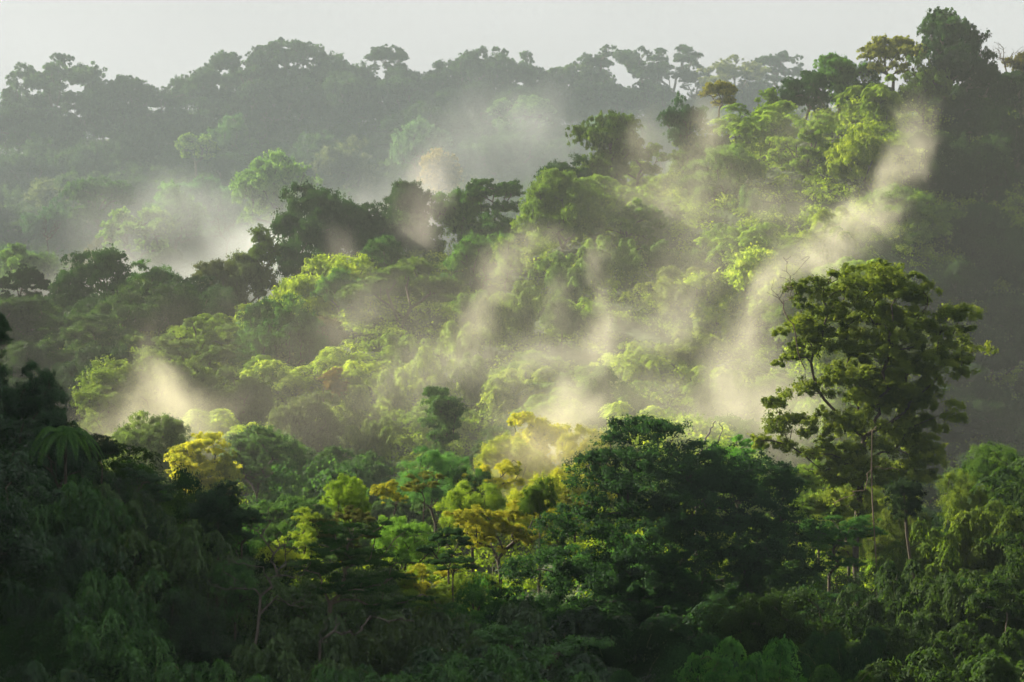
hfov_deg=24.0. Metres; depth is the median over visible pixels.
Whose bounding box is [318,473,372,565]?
broadleaf tree
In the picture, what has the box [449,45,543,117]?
broadleaf tree
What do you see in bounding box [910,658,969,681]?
bamboo clump
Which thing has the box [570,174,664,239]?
bamboo clump
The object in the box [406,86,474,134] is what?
broadleaf tree
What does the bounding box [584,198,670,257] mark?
broadleaf tree
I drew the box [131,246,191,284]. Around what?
broadleaf tree
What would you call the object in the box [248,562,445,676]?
broadleaf tree
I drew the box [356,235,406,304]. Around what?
broadleaf tree
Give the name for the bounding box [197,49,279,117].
broadleaf tree
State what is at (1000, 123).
broadleaf tree
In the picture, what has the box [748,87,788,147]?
broadleaf tree
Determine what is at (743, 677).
bamboo clump
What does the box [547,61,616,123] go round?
broadleaf tree
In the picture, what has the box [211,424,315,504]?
broadleaf tree
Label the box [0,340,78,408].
broadleaf tree
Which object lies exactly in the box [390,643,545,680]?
bamboo clump
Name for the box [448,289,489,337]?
bamboo clump
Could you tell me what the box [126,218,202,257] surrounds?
broadleaf tree
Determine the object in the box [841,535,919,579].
bamboo clump
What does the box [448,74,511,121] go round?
broadleaf tree
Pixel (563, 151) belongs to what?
broadleaf tree
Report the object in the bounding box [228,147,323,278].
broadleaf tree
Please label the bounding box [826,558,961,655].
bamboo clump
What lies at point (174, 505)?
broadleaf tree
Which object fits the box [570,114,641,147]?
broadleaf tree
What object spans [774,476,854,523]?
broadleaf tree
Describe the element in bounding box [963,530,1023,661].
broadleaf tree
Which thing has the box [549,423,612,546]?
broadleaf tree
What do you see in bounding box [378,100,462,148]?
broadleaf tree
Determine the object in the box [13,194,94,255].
broadleaf tree
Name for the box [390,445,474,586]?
broadleaf tree
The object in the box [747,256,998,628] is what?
giant tree
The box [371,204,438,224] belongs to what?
broadleaf tree
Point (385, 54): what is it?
broadleaf tree
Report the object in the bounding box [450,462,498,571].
broadleaf tree
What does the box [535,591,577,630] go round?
broadleaf tree
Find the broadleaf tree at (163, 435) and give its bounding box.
[102,409,194,483]
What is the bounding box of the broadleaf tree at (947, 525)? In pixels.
[931,516,993,539]
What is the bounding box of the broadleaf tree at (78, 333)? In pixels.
[35,306,131,368]
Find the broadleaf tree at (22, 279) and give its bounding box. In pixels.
[0,263,52,300]
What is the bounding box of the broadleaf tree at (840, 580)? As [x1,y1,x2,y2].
[772,559,879,646]
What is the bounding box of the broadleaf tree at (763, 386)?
[745,368,843,424]
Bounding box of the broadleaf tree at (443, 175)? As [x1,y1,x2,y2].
[417,147,463,239]
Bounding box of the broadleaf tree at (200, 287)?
[154,272,219,321]
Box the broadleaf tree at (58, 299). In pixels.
[32,292,66,345]
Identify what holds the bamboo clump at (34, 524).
on the ground
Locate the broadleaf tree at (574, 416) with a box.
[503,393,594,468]
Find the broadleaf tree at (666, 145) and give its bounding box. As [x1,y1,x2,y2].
[643,133,679,172]
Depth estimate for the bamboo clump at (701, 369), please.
379.34 m
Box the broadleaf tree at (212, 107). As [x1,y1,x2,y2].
[189,87,249,128]
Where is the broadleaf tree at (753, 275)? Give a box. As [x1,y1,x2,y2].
[667,241,818,346]
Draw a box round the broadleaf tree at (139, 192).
[53,170,151,231]
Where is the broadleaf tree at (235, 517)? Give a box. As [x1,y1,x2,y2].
[219,503,267,618]
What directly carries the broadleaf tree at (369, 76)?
on the ground
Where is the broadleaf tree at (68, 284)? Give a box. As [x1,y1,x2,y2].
[47,243,137,310]
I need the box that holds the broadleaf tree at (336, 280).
[310,266,365,319]
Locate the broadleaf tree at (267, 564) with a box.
[228,541,298,588]
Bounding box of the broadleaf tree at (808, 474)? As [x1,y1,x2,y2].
[770,459,834,546]
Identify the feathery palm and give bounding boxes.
[30,425,105,499]
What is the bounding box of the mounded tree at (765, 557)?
[481,411,829,644]
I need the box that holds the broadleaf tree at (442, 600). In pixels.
[395,587,464,628]
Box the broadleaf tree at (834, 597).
[796,584,860,639]
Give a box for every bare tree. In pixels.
[206,219,238,260]
[299,361,349,402]
[615,309,635,350]
[993,42,1023,71]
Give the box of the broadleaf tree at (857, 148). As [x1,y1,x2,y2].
[820,116,927,202]
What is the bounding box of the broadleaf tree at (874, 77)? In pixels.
[844,66,894,110]
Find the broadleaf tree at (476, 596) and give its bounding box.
[428,567,548,666]
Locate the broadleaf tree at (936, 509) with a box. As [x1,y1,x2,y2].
[921,503,943,515]
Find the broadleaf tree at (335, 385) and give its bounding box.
[317,366,349,413]
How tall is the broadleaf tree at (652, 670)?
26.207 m
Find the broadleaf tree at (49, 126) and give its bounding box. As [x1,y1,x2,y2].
[3,105,87,152]
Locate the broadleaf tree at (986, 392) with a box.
[907,361,1022,454]
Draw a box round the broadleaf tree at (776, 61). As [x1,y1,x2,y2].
[751,50,803,90]
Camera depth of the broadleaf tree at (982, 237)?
445.20 m
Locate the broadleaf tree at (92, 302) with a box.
[54,291,132,347]
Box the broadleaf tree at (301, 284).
[259,252,394,329]
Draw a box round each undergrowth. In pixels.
[0,91,1018,311]
[0,443,1000,681]
[3,90,1023,605]
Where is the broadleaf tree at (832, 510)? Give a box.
[788,493,845,560]
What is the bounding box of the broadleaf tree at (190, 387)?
[132,354,228,427]
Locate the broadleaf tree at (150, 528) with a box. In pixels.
[119,499,176,581]
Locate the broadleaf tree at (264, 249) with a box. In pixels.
[242,223,283,301]
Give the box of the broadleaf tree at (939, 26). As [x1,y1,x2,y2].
[916,6,987,94]
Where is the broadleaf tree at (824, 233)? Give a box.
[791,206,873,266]
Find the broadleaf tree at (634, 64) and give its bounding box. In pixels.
[576,44,660,117]
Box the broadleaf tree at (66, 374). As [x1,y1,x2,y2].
[50,339,143,407]
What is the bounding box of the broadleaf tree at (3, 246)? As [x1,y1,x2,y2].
[0,244,48,295]
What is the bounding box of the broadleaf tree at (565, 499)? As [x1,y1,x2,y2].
[531,489,593,606]
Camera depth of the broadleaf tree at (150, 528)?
159.82 m
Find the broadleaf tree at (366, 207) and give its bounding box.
[338,199,392,245]
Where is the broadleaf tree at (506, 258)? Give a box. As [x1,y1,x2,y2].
[488,233,525,302]
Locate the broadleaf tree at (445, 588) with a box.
[422,571,506,613]
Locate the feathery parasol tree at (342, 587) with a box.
[287,519,459,615]
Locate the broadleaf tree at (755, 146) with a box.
[710,136,796,169]
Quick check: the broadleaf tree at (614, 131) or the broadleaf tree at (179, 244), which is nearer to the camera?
the broadleaf tree at (614, 131)
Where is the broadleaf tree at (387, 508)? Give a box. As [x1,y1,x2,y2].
[370,479,457,560]
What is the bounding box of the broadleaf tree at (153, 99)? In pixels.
[132,86,188,120]
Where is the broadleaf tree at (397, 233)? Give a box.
[347,214,410,263]
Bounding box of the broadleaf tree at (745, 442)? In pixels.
[704,434,761,545]
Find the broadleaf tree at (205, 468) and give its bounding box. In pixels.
[163,431,242,501]
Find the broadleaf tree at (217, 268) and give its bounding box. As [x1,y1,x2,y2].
[190,257,234,299]
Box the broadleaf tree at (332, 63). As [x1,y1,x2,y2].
[302,50,379,121]
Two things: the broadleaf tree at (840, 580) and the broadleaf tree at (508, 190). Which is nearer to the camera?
the broadleaf tree at (840, 580)
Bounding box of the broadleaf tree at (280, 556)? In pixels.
[254,543,309,584]
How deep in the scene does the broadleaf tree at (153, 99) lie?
709.62 m
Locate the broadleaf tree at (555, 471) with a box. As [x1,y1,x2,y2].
[548,460,617,556]
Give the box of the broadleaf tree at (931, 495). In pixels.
[884,463,971,506]
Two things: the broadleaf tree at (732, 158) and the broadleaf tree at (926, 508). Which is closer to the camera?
the broadleaf tree at (926, 508)
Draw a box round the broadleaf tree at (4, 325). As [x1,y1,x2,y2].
[0,312,14,355]
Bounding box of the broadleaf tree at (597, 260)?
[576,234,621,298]
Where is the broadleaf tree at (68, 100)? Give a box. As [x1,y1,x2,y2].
[58,88,130,141]
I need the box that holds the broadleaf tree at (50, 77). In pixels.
[0,52,108,116]
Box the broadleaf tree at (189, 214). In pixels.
[140,178,210,249]
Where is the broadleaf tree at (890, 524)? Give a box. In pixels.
[862,497,937,578]
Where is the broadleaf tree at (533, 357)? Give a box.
[487,349,575,409]
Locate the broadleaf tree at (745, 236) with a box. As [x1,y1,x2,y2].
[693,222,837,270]
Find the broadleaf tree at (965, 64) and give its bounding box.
[927,23,1004,141]
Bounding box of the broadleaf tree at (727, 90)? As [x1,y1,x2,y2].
[698,79,738,117]
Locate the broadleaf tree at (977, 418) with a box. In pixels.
[875,384,1012,468]
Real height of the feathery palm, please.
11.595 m
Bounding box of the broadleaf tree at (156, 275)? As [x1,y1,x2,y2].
[126,258,181,287]
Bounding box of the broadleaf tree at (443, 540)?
[416,527,473,651]
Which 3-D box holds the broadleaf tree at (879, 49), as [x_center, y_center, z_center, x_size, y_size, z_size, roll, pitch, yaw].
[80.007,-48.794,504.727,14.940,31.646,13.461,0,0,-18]
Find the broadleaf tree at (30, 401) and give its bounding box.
[0,358,71,463]
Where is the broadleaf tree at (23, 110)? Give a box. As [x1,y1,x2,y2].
[0,93,51,149]
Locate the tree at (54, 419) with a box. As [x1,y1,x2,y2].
[8,408,105,489]
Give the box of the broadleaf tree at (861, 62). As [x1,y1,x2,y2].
[853,60,887,82]
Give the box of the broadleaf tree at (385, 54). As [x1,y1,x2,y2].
[363,44,409,69]
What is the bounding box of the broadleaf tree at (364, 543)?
[320,519,397,570]
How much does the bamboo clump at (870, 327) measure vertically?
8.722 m
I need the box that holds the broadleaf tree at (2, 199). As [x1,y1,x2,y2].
[0,191,9,206]
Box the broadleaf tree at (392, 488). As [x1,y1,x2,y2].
[369,479,414,550]
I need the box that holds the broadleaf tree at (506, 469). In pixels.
[461,458,525,576]
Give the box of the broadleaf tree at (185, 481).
[159,456,214,595]
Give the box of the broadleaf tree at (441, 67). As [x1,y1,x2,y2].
[432,56,483,82]
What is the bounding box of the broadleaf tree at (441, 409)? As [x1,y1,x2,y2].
[417,385,469,470]
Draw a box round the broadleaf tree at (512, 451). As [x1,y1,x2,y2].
[473,431,552,565]
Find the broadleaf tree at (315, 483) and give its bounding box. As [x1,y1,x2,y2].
[249,456,387,570]
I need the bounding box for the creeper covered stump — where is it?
[882,477,926,593]
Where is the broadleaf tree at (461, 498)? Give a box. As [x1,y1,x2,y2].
[432,479,507,573]
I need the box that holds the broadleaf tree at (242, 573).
[205,556,267,675]
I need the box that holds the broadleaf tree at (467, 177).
[446,173,501,208]
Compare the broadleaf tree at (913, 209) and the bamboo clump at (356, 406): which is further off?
the broadleaf tree at (913, 209)
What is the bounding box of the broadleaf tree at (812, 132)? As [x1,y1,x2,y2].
[765,113,844,181]
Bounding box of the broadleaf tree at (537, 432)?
[495,410,577,558]
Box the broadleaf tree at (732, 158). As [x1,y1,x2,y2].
[669,142,767,206]
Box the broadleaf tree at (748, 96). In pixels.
[724,76,770,116]
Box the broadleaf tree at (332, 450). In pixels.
[290,445,399,480]
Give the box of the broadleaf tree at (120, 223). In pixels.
[95,206,180,267]
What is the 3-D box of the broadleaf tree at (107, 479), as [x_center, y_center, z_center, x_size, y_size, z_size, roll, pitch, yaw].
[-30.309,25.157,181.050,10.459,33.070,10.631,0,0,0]
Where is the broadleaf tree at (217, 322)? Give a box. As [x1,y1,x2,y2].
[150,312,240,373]
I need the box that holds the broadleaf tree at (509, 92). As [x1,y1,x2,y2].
[486,85,554,126]
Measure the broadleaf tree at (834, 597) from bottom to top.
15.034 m
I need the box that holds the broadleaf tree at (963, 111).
[925,88,990,149]
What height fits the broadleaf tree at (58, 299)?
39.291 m
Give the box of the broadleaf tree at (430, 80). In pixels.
[384,70,463,111]
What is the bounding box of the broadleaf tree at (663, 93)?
[623,80,676,126]
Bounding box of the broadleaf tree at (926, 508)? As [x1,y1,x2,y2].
[921,506,944,526]
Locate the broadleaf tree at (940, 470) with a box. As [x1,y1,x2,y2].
[888,444,946,504]
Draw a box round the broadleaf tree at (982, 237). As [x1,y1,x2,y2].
[927,198,1023,292]
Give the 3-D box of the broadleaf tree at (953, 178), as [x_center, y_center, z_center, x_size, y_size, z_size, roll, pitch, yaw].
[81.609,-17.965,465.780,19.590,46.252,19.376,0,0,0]
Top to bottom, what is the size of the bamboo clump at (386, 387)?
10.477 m
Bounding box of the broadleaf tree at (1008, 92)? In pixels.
[957,57,1023,132]
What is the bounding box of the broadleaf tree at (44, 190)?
[17,177,91,222]
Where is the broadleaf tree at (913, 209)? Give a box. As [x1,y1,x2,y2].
[861,182,966,253]
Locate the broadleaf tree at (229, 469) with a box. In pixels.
[213,449,244,500]
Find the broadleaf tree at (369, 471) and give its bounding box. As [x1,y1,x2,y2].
[289,449,402,544]
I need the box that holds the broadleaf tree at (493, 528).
[443,496,556,588]
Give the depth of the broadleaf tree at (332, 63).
713.47 m
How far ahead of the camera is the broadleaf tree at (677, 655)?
149.02 m
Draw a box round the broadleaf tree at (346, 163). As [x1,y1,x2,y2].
[307,134,381,199]
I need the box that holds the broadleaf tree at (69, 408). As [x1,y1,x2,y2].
[2,374,83,427]
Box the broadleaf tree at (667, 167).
[661,161,708,173]
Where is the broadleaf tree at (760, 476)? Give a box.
[654,435,789,546]
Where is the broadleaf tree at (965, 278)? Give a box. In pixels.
[925,255,991,321]
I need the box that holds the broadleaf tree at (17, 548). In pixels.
[0,443,64,572]
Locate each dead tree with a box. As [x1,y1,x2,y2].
[212,506,311,669]
[834,427,899,597]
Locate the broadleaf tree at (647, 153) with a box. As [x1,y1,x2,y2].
[620,142,669,188]
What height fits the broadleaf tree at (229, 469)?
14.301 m
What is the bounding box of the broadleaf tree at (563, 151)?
[539,136,607,168]
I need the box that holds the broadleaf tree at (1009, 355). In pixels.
[948,324,1023,399]
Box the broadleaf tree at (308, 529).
[273,506,325,559]
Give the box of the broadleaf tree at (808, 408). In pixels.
[756,397,898,494]
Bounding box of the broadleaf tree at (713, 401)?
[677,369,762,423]
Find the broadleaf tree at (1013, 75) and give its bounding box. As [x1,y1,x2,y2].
[1002,70,1023,126]
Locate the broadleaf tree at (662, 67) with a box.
[646,44,705,106]
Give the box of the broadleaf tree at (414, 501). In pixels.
[396,468,453,538]
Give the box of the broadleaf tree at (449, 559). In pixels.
[425,549,478,601]
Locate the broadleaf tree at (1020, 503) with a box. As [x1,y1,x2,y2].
[998,476,1023,526]
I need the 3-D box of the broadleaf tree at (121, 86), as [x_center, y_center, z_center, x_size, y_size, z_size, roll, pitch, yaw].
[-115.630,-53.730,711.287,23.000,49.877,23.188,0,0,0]
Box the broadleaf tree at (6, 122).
[0,103,31,159]
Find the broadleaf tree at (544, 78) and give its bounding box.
[492,69,565,123]
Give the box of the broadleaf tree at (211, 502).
[179,478,244,616]
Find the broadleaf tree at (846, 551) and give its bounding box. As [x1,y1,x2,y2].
[811,483,887,607]
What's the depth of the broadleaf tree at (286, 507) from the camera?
278.46 m
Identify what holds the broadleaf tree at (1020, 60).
on the ground
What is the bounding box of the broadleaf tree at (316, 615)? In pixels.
[219,559,402,681]
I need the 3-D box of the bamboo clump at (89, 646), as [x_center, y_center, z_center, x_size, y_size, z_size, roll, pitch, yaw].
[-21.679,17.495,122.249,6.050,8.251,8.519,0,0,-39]
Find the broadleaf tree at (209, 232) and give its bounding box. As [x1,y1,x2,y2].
[194,226,251,261]
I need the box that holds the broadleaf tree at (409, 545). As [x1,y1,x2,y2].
[363,514,447,571]
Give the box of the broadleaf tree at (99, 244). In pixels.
[59,236,137,294]
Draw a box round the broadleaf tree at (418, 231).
[387,206,447,267]
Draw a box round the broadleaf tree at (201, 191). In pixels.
[178,175,245,233]
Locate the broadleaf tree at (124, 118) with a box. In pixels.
[105,107,162,146]
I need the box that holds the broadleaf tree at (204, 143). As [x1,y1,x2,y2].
[174,132,220,181]
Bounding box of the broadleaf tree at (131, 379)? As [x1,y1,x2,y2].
[69,344,181,431]
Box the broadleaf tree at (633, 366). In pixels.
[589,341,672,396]
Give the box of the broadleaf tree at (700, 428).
[627,411,734,467]
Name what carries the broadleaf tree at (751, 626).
on the ground
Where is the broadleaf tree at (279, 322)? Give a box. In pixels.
[228,292,330,376]
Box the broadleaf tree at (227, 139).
[187,113,262,166]
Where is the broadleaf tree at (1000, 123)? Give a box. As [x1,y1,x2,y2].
[974,103,1023,169]
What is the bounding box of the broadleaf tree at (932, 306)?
[874,278,973,346]
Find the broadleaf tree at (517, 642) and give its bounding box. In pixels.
[441,620,616,676]
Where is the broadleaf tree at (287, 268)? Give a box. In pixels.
[274,239,334,289]
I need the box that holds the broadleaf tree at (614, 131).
[565,109,644,176]
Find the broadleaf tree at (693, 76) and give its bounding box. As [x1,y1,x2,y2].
[678,70,710,92]
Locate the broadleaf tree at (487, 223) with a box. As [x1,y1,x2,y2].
[450,207,528,255]
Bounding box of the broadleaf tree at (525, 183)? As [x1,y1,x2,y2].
[503,179,536,216]
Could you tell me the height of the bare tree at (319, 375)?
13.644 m
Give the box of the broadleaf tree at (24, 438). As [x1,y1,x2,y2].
[0,382,45,485]
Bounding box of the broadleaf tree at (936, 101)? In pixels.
[910,83,963,119]
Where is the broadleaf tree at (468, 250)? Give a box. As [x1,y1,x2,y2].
[440,229,514,288]
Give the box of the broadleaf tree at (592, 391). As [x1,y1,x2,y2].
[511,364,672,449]
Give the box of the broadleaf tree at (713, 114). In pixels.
[692,107,746,144]
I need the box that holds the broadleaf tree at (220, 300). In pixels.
[158,283,243,360]
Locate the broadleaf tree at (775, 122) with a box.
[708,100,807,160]
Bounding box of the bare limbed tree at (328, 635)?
[317,615,414,679]
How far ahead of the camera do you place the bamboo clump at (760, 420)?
348.08 m
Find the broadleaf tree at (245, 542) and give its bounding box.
[212,508,266,557]
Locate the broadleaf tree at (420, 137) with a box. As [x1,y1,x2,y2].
[387,114,452,185]
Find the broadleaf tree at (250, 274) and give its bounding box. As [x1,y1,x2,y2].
[224,248,279,308]
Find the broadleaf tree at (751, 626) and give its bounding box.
[678,576,902,670]
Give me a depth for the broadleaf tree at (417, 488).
251.93 m
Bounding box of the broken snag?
[695,421,723,593]
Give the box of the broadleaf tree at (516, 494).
[504,471,572,590]
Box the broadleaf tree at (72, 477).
[67,459,178,520]
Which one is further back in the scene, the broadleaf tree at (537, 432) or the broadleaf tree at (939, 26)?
the broadleaf tree at (939, 26)
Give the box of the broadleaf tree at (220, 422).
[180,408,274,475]
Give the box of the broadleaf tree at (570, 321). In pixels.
[539,297,585,366]
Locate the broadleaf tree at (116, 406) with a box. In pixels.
[68,381,147,462]
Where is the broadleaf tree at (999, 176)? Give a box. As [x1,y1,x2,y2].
[943,132,1023,204]
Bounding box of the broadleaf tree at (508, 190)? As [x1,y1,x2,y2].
[461,178,525,218]
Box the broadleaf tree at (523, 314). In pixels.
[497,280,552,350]
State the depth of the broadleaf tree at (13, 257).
557.57 m
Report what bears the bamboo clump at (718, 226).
on the ground
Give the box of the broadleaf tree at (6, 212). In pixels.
[0,202,29,244]
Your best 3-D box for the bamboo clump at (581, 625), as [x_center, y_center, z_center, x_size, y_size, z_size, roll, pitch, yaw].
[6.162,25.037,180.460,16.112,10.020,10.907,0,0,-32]
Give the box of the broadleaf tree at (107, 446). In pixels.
[79,433,120,493]
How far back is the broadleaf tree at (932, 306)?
409.14 m
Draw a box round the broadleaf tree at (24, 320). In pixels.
[0,294,66,362]
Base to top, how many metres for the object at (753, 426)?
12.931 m
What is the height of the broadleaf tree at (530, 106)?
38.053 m
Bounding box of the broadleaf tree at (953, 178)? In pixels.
[893,128,983,199]
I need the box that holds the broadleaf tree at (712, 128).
[705,116,756,147]
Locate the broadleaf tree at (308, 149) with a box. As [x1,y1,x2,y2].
[289,129,345,187]
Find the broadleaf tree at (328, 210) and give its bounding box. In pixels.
[266,179,374,265]
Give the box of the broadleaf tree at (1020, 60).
[1001,51,1023,129]
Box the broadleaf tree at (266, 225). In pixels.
[261,211,320,252]
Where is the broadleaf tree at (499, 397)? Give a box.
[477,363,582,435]
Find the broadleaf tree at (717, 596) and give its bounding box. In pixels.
[669,582,747,628]
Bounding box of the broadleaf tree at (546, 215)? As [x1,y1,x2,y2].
[510,167,612,253]
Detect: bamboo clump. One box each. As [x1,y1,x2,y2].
[0,428,74,487]
[0,483,58,573]
[0,578,88,665]
[0,659,99,681]
[5,489,100,534]
[19,604,170,681]
[25,476,136,572]
[43,438,163,484]
[71,481,163,595]
[74,566,184,653]
[101,433,197,469]
[105,636,219,681]
[110,513,235,664]
[175,658,271,681]
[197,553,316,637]
[210,579,331,612]
[212,303,298,333]
[214,354,325,397]
[220,642,364,681]
[243,612,365,681]
[287,664,402,681]
[324,384,397,458]
[339,416,412,476]
[342,661,476,681]
[344,607,489,679]
[359,368,424,433]
[364,332,441,371]
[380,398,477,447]
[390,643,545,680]
[403,346,466,403]
[435,319,495,378]
[436,598,559,669]
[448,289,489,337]
[450,352,491,411]
[466,648,642,681]
[473,291,515,360]
[521,234,558,259]
[526,231,561,255]
[528,250,600,302]
[529,669,605,681]
[533,604,703,664]
[534,652,699,681]
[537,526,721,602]
[563,616,701,678]
[564,531,710,575]
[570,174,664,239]
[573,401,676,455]
[591,460,673,538]
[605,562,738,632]
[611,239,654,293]
[611,506,705,550]
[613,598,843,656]
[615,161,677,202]
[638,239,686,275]
[673,634,808,681]
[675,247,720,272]
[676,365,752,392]
[678,668,761,681]
[694,513,727,542]
[698,222,737,253]
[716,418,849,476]
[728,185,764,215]
[734,513,813,549]
[751,204,793,227]
[757,404,830,441]
[762,302,845,348]
[763,635,892,679]
[782,624,919,681]
[784,333,882,392]
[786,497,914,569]
[793,256,899,326]
[808,105,914,120]
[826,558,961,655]
[836,394,919,435]
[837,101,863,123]
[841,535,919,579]
[848,646,1023,681]
[855,471,905,499]
[856,611,982,681]
[859,317,938,357]
[866,517,1012,612]
[898,576,1022,663]
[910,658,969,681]
[920,626,1023,679]
[939,505,1019,582]
[947,571,994,592]
[949,499,1023,567]
[955,563,1023,657]
[967,455,1023,508]
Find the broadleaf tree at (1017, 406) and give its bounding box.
[967,382,1023,437]
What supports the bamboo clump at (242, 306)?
on the ground
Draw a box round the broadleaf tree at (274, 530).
[236,509,310,577]
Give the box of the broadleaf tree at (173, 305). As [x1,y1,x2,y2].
[86,277,215,363]
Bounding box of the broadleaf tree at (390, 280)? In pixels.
[330,256,470,337]
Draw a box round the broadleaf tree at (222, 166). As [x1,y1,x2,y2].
[209,152,298,187]
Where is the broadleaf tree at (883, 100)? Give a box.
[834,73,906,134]
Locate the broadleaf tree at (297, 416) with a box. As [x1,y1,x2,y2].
[264,388,353,457]
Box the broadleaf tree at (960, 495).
[934,467,1001,528]
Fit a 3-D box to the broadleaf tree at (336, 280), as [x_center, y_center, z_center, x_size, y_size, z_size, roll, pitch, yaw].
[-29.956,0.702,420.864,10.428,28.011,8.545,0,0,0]
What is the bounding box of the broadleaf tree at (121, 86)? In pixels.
[82,74,158,115]
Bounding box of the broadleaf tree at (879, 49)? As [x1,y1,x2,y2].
[856,33,928,91]
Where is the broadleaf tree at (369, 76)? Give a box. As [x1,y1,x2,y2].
[353,65,414,118]
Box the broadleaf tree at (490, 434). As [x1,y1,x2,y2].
[470,423,561,474]
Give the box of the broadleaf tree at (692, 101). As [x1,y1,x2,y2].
[676,88,724,112]
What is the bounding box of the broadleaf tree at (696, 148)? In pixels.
[667,120,729,177]
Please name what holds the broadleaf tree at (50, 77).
on the ground
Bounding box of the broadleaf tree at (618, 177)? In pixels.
[573,147,633,197]
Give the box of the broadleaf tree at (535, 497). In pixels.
[514,473,559,594]
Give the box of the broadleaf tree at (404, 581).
[360,557,425,602]
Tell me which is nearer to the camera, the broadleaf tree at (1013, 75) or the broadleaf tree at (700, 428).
the broadleaf tree at (700, 428)
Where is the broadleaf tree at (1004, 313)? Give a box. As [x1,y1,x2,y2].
[962,288,1023,346]
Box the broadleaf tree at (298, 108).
[214,78,321,137]
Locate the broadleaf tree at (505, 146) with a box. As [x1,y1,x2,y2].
[451,112,547,182]
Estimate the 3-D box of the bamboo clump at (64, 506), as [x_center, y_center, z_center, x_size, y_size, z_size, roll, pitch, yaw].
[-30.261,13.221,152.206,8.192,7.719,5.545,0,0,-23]
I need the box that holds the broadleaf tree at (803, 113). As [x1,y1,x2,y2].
[761,84,830,123]
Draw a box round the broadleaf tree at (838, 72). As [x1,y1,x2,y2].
[812,51,874,119]
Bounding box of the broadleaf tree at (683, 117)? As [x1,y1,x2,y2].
[655,90,708,176]
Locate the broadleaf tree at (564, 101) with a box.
[547,77,594,125]
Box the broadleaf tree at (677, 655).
[645,629,829,681]
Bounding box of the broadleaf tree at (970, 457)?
[932,443,1023,505]
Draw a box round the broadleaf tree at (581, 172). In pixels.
[534,152,593,205]
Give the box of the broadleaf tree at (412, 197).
[379,177,440,253]
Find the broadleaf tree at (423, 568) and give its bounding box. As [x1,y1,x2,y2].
[400,563,458,607]
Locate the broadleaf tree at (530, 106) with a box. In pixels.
[485,94,556,131]
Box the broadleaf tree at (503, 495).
[492,464,567,544]
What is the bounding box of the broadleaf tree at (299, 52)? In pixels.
[251,37,330,110]
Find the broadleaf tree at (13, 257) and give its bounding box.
[0,241,68,294]
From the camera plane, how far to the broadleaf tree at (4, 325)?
111.96 m
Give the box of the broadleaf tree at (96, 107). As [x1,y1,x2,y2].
[75,92,141,143]
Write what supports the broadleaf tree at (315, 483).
on the ground
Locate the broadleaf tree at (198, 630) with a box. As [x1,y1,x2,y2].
[154,583,250,680]
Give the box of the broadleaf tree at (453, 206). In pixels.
[427,186,486,235]
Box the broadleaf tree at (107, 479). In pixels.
[71,461,176,578]
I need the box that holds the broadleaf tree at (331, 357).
[239,346,410,404]
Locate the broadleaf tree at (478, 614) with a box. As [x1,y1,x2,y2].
[442,597,624,649]
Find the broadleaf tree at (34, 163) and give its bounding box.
[0,132,63,191]
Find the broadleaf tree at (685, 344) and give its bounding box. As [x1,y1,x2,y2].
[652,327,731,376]
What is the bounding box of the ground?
[0,115,1023,679]
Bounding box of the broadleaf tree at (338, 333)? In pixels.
[310,314,348,346]
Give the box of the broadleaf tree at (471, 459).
[463,455,520,509]
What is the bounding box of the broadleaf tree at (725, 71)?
[696,54,771,105]
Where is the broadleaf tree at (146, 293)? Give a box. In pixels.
[105,285,164,319]
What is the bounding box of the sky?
[0,0,1023,154]
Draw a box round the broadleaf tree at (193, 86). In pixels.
[163,66,227,114]
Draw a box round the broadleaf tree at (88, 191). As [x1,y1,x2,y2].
[59,176,136,241]
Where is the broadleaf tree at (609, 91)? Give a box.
[562,78,649,123]
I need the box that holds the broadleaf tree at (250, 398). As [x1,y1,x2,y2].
[198,363,279,438]
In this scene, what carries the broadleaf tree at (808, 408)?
on the ground
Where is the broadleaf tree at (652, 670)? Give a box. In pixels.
[631,653,726,681]
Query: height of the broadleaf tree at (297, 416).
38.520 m
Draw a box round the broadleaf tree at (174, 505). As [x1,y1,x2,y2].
[106,458,241,583]
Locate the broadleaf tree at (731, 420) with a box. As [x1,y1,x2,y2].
[714,413,795,466]
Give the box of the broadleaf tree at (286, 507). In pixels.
[239,493,355,562]
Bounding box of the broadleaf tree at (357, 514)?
[309,504,378,596]
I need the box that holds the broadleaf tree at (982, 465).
[955,439,1021,512]
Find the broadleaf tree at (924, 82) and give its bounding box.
[898,50,956,124]
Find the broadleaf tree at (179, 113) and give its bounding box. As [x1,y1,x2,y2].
[153,102,211,144]
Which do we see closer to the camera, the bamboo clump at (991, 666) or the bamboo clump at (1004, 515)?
the bamboo clump at (991, 666)
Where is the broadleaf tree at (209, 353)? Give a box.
[130,316,244,372]
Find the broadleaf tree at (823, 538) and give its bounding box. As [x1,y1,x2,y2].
[785,514,888,594]
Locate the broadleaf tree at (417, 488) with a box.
[404,470,445,558]
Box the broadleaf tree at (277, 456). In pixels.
[225,424,295,501]
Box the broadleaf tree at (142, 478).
[110,466,176,558]
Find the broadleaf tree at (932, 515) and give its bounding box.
[860,509,947,587]
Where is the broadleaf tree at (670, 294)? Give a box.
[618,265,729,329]
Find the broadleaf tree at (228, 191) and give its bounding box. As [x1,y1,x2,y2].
[207,173,272,237]
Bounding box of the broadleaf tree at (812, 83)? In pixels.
[774,69,832,119]

